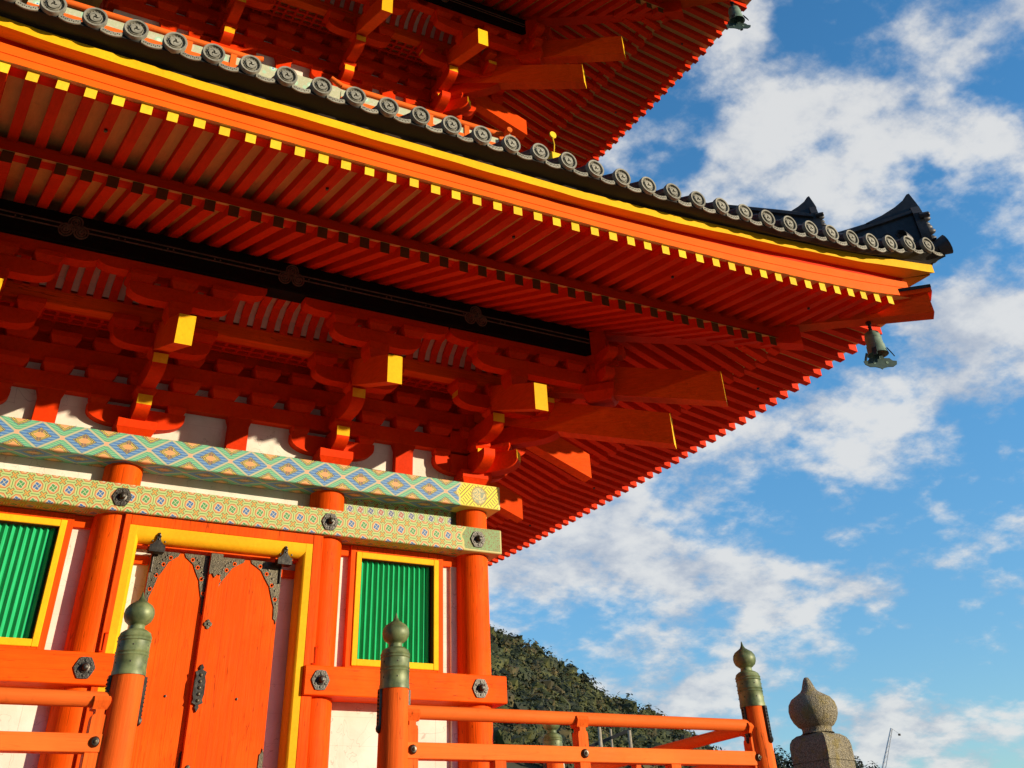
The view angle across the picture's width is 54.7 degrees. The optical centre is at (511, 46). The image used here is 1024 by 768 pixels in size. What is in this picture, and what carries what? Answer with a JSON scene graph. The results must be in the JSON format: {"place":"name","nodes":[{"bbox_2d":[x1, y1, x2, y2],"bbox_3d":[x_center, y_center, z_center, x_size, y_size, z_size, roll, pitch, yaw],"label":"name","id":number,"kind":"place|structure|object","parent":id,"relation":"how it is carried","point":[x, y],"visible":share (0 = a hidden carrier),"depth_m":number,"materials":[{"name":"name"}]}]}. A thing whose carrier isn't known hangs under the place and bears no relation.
{"place":"outdoors","nodes":[
{"label":"outdoors","id":0,"kind":"place"},
{"bbox_2d":[500,724,543,767],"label":"hill","id":1,"kind":"structure","parent":0,"point":[522,765],"depth_m":85.28,"materials":[{"name":"green plant"}]},
{"bbox_2d":[565,663,576,668],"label":"ridge tree","id":2,"kind":"object","parent":1,"relation":"on","point":[568,665],"visible":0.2,"depth_m":178.12,"materials":[{"name":"green plant"}]},
{"bbox_2d":[490,624,724,767],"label":"hillside wood","id":3,"kind":"object","parent":1,"relation":"on","point":[537,678],"visible":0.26,"depth_m":128.61,"materials":[{"name":"green plant"}]},
{"bbox_2d":[589,727,632,747],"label":"shelter","id":4,"kind":"object","parent":1,"relation":"on","point":[610,738],"visible":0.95,"depth_m":49.56,"materials":[{"name":"grey wood"}]},
{"bbox_2d":[488,0,1023,767],"label":"sky","id":5,"kind":"structure","parent":0,"point":[860,535],"materials":[{"name":"blue"}]},
{"label":"ground","id":6,"kind":"structure","parent":0,"visible":0},
{"bbox_2d":[0,0,952,767],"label":"pagoda","id":7,"kind":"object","parent":6,"relation":"on","point":[336,336],"visible":1,"depth_m":10.44,"materials":[{"name":"red wood"}]},
{"bbox_2d":[0,506,93,649],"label":"window","id":8,"kind":"structure","parent":7,"relation":"in","point":[34,544],"depth_m":9.18,"materials":[{"name":"paint"}]},
{"bbox_2d":[0,592,154,767],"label":"balustrade","id":9,"kind":"object","parent":7,"relation":"on","point":[106,739],"visible":1,"depth_m":7.06,"materials":[{"name":"orange wood"}]},
{"bbox_2d":[74,513,322,767],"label":"door","id":10,"kind":"structure","parent":7,"relation":"in","point":[215,603],"depth_m":9.46,"materials":[{"name":"paint"}]},
{"bbox_2d":[341,545,456,672],"bbox_3d":[-1.226,6.029,10.584,1.500,1.182,0.135,19,-47,-23],"label":"window","id":11,"kind":"structure","parent":7,"relation":"in","point":[382,583],"depth_m":10.62,"materials":[{"name":"paint"}]},
{"bbox_2d":[548,131,560,158],"bbox_3d":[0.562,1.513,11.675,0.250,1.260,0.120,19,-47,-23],"label":"roof light","id":12,"kind":"object","parent":7,"relation":"attached to","point":[552,135],"visible":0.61,"depth_m":11.81,"materials":[{"name":"yellow paint"}]},
{"bbox_2d":[375,613,776,767],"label":"balustrade","id":13,"kind":"object","parent":7,"relation":"on","point":[399,715],"visible":1,"depth_m":8.64,"materials":[{"name":"orange wood"}]},
{"bbox_2d":[726,1,750,30],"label":"wind bell","id":14,"kind":"object","parent":7,"relation":"hanging from","point":[736,19],"visible":1,"depth_m":15.38,"materials":[{"name":"green metal"}]},
{"bbox_2d":[864,321,896,369],"bbox_3d":[4.273,3.509,11.656,0.397,0.595,0.281,7,-43,-12],"label":"wind bell","id":15,"kind":"object","parent":7,"relation":"hanging from","point":[877,352],"visible":1,"depth_m":11.56,"materials":[{"name":"green metal"}]},
{"bbox_2d":[774,745,793,767],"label":"tree","id":16,"kind":"object","parent":6,"relation":"on","point":[777,757],"visible":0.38,"depth_m":119.25,"materials":[{"name":"green plant"}]},
{"bbox_2d":[776,754,793,767],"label":"tree","id":17,"kind":"object","parent":6,"relation":"on","point":[790,761],"visible":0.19,"depth_m":118.13,"materials":[{"name":"green plant"}]},
{"bbox_2d":[788,677,855,767],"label":"stone post","id":18,"kind":"object","parent":6,"relation":"on","point":[813,715],"visible":1,"depth_m":6.35,"materials":[{"name":"stone"}]},
{"bbox_2d":[854,755,867,767],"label":"tree","id":19,"kind":"object","parent":6,"relation":"on","point":[859,764],"visible":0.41,"depth_m":117.31,"materials":[{"name":"green plant"}]},
{"bbox_2d":[865,761,879,767],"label":"tree","id":20,"kind":"object","parent":6,"relation":"on","point":[873,763],"visible":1,"depth_m":116.96,"materials":[{"name":"green plant"}]},
{"bbox_2d":[882,728,900,767],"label":"crane","id":21,"kind":"object","parent":6,"relation":"on","point":[887,746],"visible":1,"depth_m":313.32,"materials":[{"name":"paint"}]}
]}

